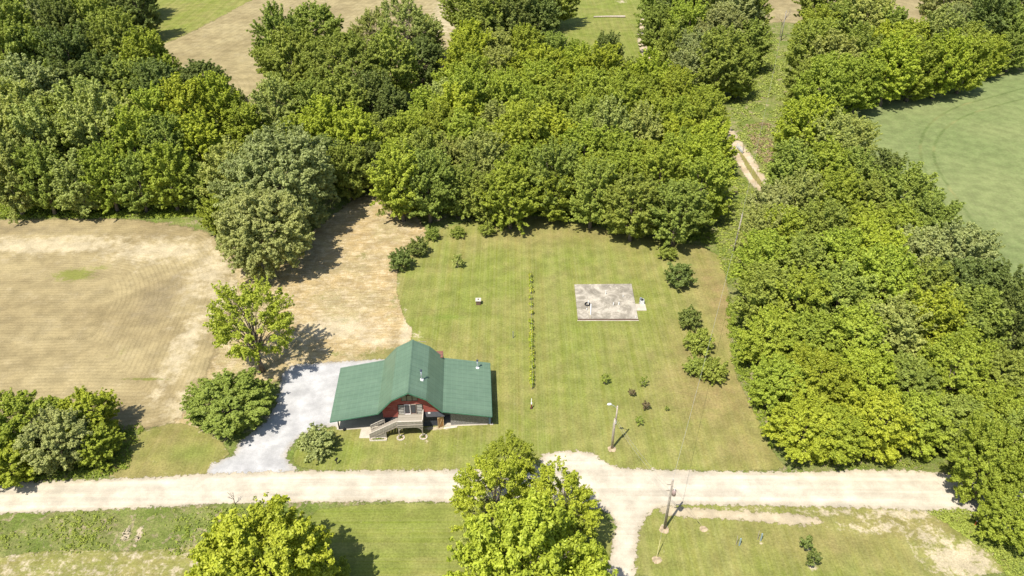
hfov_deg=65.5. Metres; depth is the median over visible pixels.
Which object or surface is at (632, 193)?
broadleaf tree
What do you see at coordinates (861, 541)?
lawn
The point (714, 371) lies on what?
fruit tree
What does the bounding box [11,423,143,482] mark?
undergrowth
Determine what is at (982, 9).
broadleaf tree
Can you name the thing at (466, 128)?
broadleaf tree
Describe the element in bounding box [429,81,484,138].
broadleaf tree
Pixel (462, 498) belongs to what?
open crowned tree
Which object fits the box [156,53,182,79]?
broadleaf tree
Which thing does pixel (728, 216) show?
undergrowth
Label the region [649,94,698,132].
broadleaf tree
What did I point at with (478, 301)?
brick pillar
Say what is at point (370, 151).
broadleaf tree
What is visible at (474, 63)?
broadleaf tree
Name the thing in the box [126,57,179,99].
broadleaf tree
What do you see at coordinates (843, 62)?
broadleaf tree
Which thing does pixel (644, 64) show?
broadleaf tree
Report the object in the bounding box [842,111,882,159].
broadleaf tree
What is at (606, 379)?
sapling
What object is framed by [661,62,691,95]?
broadleaf tree
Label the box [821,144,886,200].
broadleaf tree
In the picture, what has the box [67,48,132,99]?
broadleaf tree
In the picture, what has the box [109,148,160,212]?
broadleaf tree
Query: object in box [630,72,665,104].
broadleaf tree
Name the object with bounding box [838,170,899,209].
broadleaf tree
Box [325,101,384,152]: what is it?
broadleaf tree
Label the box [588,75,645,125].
broadleaf tree
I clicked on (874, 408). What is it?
broadleaf tree
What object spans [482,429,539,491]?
open crowned tree
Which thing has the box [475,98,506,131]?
broadleaf tree
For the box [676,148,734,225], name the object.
broadleaf tree
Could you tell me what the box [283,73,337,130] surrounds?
broadleaf tree
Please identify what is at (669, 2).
broadleaf tree
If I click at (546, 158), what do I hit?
broadleaf tree
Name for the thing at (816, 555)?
sapling
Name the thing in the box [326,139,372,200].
broadleaf tree
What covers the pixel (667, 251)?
fruit tree
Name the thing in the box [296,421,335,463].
bush
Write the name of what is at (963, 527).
undergrowth
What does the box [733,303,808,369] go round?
broadleaf tree
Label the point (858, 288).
broadleaf tree
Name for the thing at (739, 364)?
undergrowth
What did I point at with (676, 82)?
broadleaf tree
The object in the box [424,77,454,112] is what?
broadleaf tree
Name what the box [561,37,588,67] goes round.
broadleaf tree
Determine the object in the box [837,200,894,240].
broadleaf tree
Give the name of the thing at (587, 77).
broadleaf tree
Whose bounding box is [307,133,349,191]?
broadleaf tree
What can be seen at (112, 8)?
broadleaf tree
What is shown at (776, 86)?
undergrowth
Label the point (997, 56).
broadleaf tree
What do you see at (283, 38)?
broadleaf tree
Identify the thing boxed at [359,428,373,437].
concrete pad
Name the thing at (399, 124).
broadleaf tree
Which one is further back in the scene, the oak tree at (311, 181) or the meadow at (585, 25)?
the meadow at (585, 25)
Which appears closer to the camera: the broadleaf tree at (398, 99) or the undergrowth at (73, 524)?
the undergrowth at (73, 524)
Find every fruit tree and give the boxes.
[657,246,677,260]
[663,261,697,287]
[677,304,702,330]
[681,354,707,378]
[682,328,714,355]
[697,356,728,384]
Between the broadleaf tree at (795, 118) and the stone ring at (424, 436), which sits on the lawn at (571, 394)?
the stone ring at (424, 436)
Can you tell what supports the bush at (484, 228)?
on the lawn at (571, 394)
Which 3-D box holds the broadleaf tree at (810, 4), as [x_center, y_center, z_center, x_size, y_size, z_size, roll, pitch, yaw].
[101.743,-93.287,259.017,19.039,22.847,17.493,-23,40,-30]
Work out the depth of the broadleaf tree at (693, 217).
147.12 m
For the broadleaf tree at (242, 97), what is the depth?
205.35 m
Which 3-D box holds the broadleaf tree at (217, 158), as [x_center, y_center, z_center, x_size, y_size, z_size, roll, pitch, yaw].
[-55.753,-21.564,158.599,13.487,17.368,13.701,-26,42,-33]
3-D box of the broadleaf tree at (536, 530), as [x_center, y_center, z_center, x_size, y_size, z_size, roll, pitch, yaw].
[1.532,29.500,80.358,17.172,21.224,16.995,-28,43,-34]
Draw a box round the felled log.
[594,15,624,17]
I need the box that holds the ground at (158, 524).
[0,0,1023,575]
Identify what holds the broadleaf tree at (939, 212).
on the ground at (158, 524)
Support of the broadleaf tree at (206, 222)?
on the ground at (158, 524)
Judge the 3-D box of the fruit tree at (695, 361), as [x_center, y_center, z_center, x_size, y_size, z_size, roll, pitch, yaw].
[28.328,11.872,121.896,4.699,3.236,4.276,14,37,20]
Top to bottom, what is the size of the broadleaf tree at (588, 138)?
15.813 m
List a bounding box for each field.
[0,217,237,429]
[155,0,459,102]
[759,0,1021,23]
[843,72,1023,278]
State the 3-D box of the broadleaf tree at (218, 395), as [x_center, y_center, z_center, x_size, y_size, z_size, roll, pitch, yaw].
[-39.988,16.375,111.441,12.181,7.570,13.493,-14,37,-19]
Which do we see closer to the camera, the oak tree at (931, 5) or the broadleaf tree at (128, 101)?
the broadleaf tree at (128, 101)
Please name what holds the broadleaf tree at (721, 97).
on the ground at (158, 524)
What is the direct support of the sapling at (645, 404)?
on the lawn at (571, 394)
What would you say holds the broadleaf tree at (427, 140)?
on the ground at (158, 524)
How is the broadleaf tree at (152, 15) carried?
on the meadow at (179, 18)
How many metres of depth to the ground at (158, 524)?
106.70 m
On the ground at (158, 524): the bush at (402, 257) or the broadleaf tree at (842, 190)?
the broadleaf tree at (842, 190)
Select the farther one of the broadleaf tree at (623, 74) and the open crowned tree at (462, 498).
the broadleaf tree at (623, 74)
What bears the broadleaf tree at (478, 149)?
on the ground at (158, 524)
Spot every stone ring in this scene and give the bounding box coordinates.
[397,435,404,440]
[419,434,427,439]
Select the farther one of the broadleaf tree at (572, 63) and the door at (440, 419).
the broadleaf tree at (572, 63)
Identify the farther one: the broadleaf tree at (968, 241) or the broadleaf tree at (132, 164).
the broadleaf tree at (132, 164)
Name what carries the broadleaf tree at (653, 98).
on the ground at (158, 524)
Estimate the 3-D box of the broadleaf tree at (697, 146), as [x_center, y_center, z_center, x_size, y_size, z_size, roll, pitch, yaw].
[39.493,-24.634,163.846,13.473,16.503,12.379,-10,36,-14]
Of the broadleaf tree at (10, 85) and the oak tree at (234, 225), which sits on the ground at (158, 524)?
the broadleaf tree at (10, 85)
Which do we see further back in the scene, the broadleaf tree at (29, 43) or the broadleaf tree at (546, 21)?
the broadleaf tree at (546, 21)
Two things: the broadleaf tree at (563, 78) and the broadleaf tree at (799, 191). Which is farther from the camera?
the broadleaf tree at (563, 78)
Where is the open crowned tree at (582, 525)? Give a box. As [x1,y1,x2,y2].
[546,504,598,560]
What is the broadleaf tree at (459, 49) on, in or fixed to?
on the ground at (158, 524)
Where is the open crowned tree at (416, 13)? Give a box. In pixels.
[376,0,442,49]
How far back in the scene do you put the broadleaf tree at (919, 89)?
208.24 m
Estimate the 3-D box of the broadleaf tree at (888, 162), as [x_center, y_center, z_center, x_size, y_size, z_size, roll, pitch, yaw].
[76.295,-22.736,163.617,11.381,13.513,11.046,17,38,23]
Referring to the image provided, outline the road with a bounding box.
[0,449,1023,575]
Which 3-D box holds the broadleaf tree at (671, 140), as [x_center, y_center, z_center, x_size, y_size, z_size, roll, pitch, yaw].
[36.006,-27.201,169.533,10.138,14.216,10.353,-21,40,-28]
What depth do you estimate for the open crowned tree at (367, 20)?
231.91 m
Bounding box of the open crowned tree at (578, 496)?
[527,455,603,542]
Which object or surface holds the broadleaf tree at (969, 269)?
on the ground at (158, 524)
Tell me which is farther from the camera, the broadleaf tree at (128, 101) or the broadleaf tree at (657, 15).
the broadleaf tree at (657, 15)
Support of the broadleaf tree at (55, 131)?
on the ground at (158, 524)
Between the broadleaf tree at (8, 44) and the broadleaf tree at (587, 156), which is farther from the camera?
the broadleaf tree at (8, 44)
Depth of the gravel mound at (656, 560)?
94.50 m
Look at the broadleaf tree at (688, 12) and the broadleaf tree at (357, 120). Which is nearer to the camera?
the broadleaf tree at (357, 120)
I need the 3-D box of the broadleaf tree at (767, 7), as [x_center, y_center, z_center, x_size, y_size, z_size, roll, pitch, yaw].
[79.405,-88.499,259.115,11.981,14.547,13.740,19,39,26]
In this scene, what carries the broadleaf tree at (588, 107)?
on the ground at (158, 524)
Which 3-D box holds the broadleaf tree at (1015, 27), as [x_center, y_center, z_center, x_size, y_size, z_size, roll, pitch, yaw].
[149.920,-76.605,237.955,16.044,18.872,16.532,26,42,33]
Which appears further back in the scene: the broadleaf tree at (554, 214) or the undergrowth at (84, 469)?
the broadleaf tree at (554, 214)
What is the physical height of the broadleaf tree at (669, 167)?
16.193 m
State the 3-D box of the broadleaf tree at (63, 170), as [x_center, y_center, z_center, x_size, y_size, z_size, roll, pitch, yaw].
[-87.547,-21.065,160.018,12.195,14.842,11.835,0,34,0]
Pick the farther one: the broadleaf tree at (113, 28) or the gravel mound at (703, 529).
the broadleaf tree at (113, 28)
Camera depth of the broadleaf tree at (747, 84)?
211.20 m
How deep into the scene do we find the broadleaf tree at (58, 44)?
206.60 m
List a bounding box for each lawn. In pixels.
[95,423,228,478]
[292,215,785,471]
[307,502,611,575]
[634,503,1010,575]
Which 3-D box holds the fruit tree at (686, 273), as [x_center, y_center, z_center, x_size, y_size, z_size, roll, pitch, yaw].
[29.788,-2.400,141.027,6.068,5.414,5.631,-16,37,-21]
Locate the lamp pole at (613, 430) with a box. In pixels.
[607,403,617,448]
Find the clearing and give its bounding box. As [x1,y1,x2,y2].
[170,196,425,427]
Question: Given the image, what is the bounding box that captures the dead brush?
[743,122,774,169]
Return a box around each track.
[637,18,649,58]
[726,127,767,191]
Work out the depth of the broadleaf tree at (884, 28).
220.44 m
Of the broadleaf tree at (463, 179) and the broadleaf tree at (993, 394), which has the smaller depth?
the broadleaf tree at (993, 394)
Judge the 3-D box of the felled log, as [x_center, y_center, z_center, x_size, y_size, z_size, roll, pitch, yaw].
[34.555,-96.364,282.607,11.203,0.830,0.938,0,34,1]
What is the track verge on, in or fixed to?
on the track at (747, 155)
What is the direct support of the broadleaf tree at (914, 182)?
on the ground at (158, 524)
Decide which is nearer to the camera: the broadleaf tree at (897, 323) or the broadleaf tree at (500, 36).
the broadleaf tree at (897, 323)
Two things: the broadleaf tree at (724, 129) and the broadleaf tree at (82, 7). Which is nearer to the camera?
the broadleaf tree at (724, 129)
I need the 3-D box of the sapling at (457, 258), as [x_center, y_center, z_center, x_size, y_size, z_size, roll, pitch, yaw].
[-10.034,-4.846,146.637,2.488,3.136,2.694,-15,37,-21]
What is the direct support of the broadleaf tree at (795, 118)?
on the ground at (158, 524)
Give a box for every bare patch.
[120,525,130,542]
[133,526,143,547]
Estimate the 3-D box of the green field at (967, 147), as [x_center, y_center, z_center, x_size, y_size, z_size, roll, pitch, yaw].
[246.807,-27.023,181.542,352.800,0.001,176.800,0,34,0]
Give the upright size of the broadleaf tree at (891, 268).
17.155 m
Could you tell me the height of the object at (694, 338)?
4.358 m
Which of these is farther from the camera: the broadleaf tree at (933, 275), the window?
the broadleaf tree at (933, 275)
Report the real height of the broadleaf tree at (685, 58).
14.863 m
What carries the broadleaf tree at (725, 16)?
on the ground at (158, 524)
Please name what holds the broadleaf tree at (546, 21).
on the ground at (158, 524)
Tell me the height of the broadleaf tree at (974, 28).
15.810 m
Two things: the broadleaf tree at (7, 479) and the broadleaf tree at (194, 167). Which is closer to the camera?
the broadleaf tree at (7, 479)
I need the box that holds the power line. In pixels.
[673,213,742,477]
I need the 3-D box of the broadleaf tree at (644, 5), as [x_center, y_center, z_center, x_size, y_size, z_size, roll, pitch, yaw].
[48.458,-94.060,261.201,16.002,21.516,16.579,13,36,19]
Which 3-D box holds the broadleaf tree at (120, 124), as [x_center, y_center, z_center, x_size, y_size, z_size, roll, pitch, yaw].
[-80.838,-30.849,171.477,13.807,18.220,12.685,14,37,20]
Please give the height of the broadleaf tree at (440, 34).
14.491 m
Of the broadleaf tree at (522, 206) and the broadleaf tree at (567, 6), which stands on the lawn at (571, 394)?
the broadleaf tree at (522, 206)
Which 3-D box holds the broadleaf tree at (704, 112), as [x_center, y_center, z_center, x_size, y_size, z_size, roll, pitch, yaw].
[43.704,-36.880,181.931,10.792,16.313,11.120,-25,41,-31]
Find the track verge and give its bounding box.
[737,148,761,186]
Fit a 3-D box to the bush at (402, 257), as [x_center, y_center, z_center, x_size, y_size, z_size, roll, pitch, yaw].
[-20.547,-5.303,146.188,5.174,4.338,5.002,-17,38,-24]
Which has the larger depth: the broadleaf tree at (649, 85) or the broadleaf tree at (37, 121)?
the broadleaf tree at (649, 85)
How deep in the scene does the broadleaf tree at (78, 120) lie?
166.54 m
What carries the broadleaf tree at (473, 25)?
on the ground at (158, 524)
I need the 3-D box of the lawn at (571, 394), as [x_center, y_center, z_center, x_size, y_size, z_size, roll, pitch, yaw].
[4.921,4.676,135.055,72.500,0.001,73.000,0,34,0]
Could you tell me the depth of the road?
103.35 m
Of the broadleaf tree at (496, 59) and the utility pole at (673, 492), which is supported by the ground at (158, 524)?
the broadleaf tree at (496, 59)
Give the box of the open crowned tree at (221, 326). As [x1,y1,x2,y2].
[202,275,294,372]
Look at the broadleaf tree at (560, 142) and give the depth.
170.01 m
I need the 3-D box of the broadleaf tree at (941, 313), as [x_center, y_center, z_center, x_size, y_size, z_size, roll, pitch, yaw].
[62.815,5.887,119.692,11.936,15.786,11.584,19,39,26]
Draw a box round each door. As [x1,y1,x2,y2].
[404,404,410,413]
[410,404,416,413]
[437,417,443,427]
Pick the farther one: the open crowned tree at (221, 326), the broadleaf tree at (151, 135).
the broadleaf tree at (151, 135)
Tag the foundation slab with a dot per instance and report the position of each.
(612, 302)
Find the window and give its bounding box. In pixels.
[406,395,411,400]
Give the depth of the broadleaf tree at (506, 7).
236.33 m
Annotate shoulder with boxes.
[659,506,823,526]
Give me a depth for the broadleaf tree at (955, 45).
208.90 m
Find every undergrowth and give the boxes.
[0,203,204,219]
[0,511,117,555]
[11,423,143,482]
[141,503,247,554]
[375,205,720,245]
[716,163,756,276]
[725,256,773,448]
[730,33,791,180]
[792,451,954,469]
[927,507,1023,575]
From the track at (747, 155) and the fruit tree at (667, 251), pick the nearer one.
the fruit tree at (667, 251)
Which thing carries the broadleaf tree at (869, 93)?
on the ground at (158, 524)
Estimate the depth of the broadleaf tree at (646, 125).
173.66 m
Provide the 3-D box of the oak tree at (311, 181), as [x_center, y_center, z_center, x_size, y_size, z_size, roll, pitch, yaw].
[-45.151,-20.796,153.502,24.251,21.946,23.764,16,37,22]
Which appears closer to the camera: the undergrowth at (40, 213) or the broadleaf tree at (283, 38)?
the undergrowth at (40, 213)
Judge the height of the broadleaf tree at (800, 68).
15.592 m
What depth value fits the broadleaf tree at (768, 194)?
149.06 m
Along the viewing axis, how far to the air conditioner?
137.47 m
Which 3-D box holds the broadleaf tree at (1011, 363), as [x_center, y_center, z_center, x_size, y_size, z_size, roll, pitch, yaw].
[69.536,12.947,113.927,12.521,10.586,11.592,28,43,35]
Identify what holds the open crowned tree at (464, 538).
on the lawn at (401, 539)
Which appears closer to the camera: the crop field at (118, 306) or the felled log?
the crop field at (118, 306)
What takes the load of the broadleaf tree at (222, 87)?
on the ground at (158, 524)
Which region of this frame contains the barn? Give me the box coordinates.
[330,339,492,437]
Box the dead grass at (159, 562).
[0,546,197,575]
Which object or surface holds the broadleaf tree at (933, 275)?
on the ground at (158, 524)
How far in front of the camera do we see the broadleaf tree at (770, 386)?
112.06 m
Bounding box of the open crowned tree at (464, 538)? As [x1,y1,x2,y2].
[459,490,500,543]
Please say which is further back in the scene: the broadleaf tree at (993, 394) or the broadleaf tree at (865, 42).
the broadleaf tree at (865, 42)
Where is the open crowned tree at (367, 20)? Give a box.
[347,5,384,48]
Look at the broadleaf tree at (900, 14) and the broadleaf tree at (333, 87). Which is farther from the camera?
the broadleaf tree at (900, 14)
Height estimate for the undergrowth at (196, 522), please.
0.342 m
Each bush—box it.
[236,379,276,408]
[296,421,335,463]
[388,246,415,271]
[405,236,428,255]
[424,226,439,241]
[449,225,464,239]
[478,221,495,235]
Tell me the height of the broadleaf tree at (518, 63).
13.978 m
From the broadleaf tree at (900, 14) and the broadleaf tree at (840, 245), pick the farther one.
the broadleaf tree at (900, 14)
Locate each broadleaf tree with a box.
[0,0,40,54]
[0,14,36,78]
[0,52,66,98]
[0,75,57,146]
[0,89,35,183]
[0,95,78,177]
[0,132,46,223]
[0,387,60,466]
[0,432,46,488]
[4,21,68,66]
[4,140,74,215]
[6,0,59,28]
[7,0,30,5]
[8,402,99,474]
[27,24,98,68]
[33,92,81,136]
[35,0,82,53]
[38,116,101,175]
[39,0,83,18]
[39,57,90,108]
[43,147,106,216]
[48,74,111,145]
[54,385,122,441]
[57,0,114,33]
[57,85,137,167]
[65,19,117,82]
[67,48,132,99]
[71,420,125,471]
[76,137,137,214]
[84,5,122,44]
[84,5,154,61]
[96,57,142,102]
[99,89,149,146]
[102,104,157,172]
[104,0,145,26]
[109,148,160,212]
[116,23,175,83]
[119,0,163,35]
[125,81,188,135]
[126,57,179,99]
[134,141,199,212]
[137,111,197,170]
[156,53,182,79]
[156,72,211,134]
[171,160,211,208]
[172,108,227,167]
[176,58,235,108]
[179,367,272,439]
[184,492,340,575]
[188,70,243,135]
[194,135,253,195]
[195,193,226,235]
[222,98,268,143]
[228,88,248,107]
[246,0,300,69]
[248,21,322,98]
[248,71,299,131]
[273,112,316,158]
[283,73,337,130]
[287,551,350,575]
[289,0,344,55]
[296,93,352,140]
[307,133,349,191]
[310,69,371,128]
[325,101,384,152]
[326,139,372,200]
[347,69,397,118]
[347,137,383,191]
[360,112,388,150]
[362,22,424,92]
[363,137,429,221]
[372,85,410,132]
[380,110,426,144]
[384,132,415,182]
[393,126,453,189]
[395,146,459,222]
[397,32,447,86]
[404,83,452,128]
[409,13,445,56]
[419,100,462,148]
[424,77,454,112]
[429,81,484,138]
[430,61,474,86]
[432,107,494,169]
[434,131,477,183]
[436,0,479,27]
[436,31,487,75]
[438,158,479,219]
[442,487,618,575]
[444,66,490,118]
[447,17,496,60]
[450,52,496,105]
[453,0,509,45]
[455,125,510,191]
[462,171,504,222]
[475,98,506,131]
[475,159,545,234]
[477,124,510,156]
[481,26,517,65]
[481,45,519,84]
[484,0,540,47]
[484,68,525,120]
[487,66,525,102]
[493,98,552,157]
[494,99,539,143]
[495,139,541,206]
[500,48,526,79]
[503,80,553,110]
[507,22,545,73]
[508,0,566,42]
[518,40,566,83]
[519,58,562,92]
[525,135,580,215]
[526,102,578,152]
[533,72,581,113]
[533,76,578,136]
[533,166,575,221]
[540,30,568,74]
[543,133,583,168]
[549,0,580,26]
[558,118,609,158]
[559,43,593,83]
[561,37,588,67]
[564,155,620,228]
[565,94,604,151]
[568,66,612,98]
[569,86,600,114]
[570,40,630,76]
[573,152,611,199]
[580,93,637,152]
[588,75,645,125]
[593,30,625,69]
[597,124,645,180]
[600,166,663,241]
[602,66,647,113]
[603,145,646,188]
[613,54,637,77]
[618,99,665,145]
[619,137,665,178]
[624,46,672,98]
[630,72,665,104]
[633,0,676,31]
[633,143,693,208]
[635,0,675,48]
[637,90,671,136]
[643,178,714,246]
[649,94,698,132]
[650,16,691,68]
[655,112,698,148]
[657,0,712,27]
[660,0,708,47]
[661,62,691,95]
[661,68,698,103]
[662,124,699,181]
[667,26,717,77]
[667,42,712,87]
[674,129,737,190]
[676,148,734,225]
[686,84,730,125]
[686,116,739,163]
[689,0,734,24]
[691,93,725,147]
[693,2,752,58]
[694,23,751,92]
[708,0,766,32]
[723,49,759,98]
[727,228,792,290]
[727,260,800,338]
[733,17,775,68]
[733,202,788,259]
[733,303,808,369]
[738,178,792,232]
[742,0,774,29]
[747,352,815,415]
[758,202,811,265]
[760,136,822,187]
[760,390,845,464]
[763,261,832,340]
[769,94,839,158]
[769,306,847,372]
[770,230,838,299]
[777,167,832,222]
[780,57,812,104]
[780,340,861,409]
[782,17,840,78]
[784,54,855,128]
[787,3,840,45]
[788,134,859,184]
[791,0,847,16]
[793,196,856,254]
[796,28,861,81]
[798,106,860,152]
[798,259,881,338]
[800,168,868,230]
[801,401,870,464]
[806,226,871,302]
[808,299,895,373]
[813,50,866,109]
[820,0,867,35]
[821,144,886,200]
[828,344,902,407]
[836,20,883,82]
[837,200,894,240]
[837,386,922,466]
[838,0,897,33]
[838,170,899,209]
[841,242,926,328]
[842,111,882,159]
[844,53,887,114]
[846,215,915,299]
[855,291,938,358]
[856,29,925,106]
[860,18,908,63]
[861,147,909,192]
[863,349,949,406]
[871,0,908,30]
[875,161,938,219]
[878,255,963,305]
[881,389,957,461]
[882,200,926,242]
[890,281,974,362]
[892,17,931,47]
[896,223,959,266]
[897,35,945,101]
[905,187,965,240]
[915,393,993,453]
[916,324,1000,404]
[917,1,967,67]
[918,27,974,98]
[921,217,1004,285]
[929,256,1009,297]
[929,281,1016,367]
[939,1,974,38]
[940,20,992,53]
[944,32,995,93]
[945,409,1023,503]
[952,340,1023,418]
[957,0,1022,41]
[957,379,1023,447]
[972,482,1023,553]
[973,32,1012,76]
[973,257,1023,303]
[973,284,1023,355]
[984,406,1023,493]
[993,1,1023,54]
[1000,30,1023,71]
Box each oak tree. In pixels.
[207,119,340,235]
[210,182,315,288]
[299,30,392,107]
[915,0,974,18]
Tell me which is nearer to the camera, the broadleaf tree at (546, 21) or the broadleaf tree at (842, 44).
the broadleaf tree at (842, 44)
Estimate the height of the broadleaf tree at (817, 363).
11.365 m
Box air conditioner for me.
[639,297,643,303]
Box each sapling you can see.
[452,254,463,266]
[601,373,609,383]
[627,388,635,395]
[634,415,643,425]
[639,375,647,386]
[642,400,650,409]
[799,535,813,550]
[805,548,822,566]
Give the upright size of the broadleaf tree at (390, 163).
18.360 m
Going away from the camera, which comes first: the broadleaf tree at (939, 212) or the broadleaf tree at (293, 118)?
the broadleaf tree at (939, 212)
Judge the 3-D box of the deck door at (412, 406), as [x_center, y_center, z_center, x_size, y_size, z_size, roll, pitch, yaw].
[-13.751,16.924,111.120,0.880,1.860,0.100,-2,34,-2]
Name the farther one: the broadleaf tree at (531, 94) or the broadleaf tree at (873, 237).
the broadleaf tree at (531, 94)
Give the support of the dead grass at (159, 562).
on the ground at (158, 524)
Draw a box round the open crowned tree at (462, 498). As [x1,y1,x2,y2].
[449,450,538,543]
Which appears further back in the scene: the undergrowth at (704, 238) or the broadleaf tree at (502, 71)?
the broadleaf tree at (502, 71)
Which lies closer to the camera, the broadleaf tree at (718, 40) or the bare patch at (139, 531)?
the bare patch at (139, 531)
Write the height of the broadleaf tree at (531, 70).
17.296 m
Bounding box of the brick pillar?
[475,298,480,304]
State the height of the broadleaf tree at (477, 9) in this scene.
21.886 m
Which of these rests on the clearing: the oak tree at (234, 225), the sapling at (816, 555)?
the oak tree at (234, 225)
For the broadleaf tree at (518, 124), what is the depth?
166.64 m
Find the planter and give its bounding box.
[370,437,386,440]
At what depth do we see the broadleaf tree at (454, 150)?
165.72 m
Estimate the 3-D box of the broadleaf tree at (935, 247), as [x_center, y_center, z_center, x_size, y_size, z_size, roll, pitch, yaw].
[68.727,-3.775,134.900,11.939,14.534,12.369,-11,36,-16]
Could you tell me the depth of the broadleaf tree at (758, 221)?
142.30 m
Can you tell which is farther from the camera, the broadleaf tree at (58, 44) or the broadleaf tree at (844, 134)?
the broadleaf tree at (58, 44)
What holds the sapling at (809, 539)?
on the lawn at (861, 541)
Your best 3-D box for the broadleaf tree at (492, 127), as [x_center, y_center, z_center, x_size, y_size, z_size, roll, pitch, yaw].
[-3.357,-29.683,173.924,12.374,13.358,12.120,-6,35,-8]
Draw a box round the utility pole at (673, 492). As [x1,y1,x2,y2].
[663,479,675,528]
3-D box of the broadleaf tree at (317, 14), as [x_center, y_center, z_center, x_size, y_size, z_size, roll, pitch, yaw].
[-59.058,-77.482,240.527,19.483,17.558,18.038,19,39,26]
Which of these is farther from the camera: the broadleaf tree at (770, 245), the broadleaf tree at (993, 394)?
the broadleaf tree at (770, 245)
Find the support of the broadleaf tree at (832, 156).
on the ground at (158, 524)
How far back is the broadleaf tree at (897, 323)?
116.53 m
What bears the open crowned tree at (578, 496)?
on the lawn at (401, 539)
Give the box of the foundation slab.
[574,284,646,320]
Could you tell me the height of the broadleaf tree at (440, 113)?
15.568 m
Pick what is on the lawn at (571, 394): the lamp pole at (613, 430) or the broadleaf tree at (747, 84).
the lamp pole at (613, 430)
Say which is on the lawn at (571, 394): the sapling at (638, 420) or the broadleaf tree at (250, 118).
the sapling at (638, 420)
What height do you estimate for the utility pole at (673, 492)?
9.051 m
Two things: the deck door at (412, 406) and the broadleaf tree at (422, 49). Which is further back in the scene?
the broadleaf tree at (422, 49)
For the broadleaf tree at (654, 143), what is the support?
on the ground at (158, 524)
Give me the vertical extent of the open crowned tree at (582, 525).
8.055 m
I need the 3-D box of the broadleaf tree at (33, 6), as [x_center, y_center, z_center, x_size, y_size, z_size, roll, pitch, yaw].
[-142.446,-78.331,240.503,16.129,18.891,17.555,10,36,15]
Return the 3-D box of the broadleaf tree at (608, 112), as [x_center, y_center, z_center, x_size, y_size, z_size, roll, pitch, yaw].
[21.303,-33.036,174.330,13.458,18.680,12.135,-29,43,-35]
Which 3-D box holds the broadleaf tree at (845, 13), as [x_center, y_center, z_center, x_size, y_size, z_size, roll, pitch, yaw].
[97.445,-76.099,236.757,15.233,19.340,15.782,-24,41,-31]
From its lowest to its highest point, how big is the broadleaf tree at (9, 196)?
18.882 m
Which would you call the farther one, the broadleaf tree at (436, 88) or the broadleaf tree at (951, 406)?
the broadleaf tree at (436, 88)
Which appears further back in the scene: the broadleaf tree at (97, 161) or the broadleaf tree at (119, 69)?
the broadleaf tree at (119, 69)
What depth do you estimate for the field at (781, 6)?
291.27 m
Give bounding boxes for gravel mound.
[608,446,615,451]
[652,556,660,563]
[659,525,668,533]
[700,526,707,531]
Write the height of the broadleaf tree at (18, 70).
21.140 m
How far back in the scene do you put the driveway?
114.41 m
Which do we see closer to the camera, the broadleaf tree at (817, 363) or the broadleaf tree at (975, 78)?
the broadleaf tree at (817, 363)
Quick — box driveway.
[206,358,384,474]
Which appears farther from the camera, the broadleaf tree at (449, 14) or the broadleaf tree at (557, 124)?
the broadleaf tree at (449, 14)
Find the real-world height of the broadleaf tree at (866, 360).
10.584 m
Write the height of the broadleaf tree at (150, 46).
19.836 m
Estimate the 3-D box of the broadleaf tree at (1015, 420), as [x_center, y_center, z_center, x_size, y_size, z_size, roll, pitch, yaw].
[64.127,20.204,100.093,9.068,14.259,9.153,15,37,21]
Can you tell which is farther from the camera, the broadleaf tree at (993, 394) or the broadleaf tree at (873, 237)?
the broadleaf tree at (873, 237)
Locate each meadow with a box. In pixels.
[147,0,251,43]
[552,0,645,60]
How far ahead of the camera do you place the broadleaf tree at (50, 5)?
248.60 m
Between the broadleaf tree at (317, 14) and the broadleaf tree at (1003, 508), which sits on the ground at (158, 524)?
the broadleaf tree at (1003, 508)
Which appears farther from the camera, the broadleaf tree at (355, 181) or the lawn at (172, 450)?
the broadleaf tree at (355, 181)
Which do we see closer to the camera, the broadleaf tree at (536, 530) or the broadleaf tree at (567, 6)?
the broadleaf tree at (536, 530)
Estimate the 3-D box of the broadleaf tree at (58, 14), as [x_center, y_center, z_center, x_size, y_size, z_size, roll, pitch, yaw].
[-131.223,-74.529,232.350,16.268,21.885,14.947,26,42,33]
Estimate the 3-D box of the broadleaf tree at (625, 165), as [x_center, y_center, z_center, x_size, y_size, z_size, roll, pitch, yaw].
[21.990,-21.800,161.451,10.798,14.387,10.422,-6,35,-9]
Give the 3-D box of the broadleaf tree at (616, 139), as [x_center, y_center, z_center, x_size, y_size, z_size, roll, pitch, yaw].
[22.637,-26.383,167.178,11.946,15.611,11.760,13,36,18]
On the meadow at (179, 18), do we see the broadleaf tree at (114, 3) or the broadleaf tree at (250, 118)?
the broadleaf tree at (114, 3)
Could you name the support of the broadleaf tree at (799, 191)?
on the ground at (158, 524)
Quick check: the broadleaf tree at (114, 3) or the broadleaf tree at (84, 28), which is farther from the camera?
the broadleaf tree at (114, 3)
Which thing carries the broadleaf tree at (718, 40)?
on the ground at (158, 524)
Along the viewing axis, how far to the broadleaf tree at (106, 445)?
105.02 m
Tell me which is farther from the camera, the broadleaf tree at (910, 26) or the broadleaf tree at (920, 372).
the broadleaf tree at (910, 26)
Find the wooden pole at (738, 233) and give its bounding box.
[733,214,742,250]
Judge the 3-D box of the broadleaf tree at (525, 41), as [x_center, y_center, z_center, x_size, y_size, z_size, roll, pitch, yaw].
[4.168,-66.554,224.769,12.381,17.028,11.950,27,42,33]
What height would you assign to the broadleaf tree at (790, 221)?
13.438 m
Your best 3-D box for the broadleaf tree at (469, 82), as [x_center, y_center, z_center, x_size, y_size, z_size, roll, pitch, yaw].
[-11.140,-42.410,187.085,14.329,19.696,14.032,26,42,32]

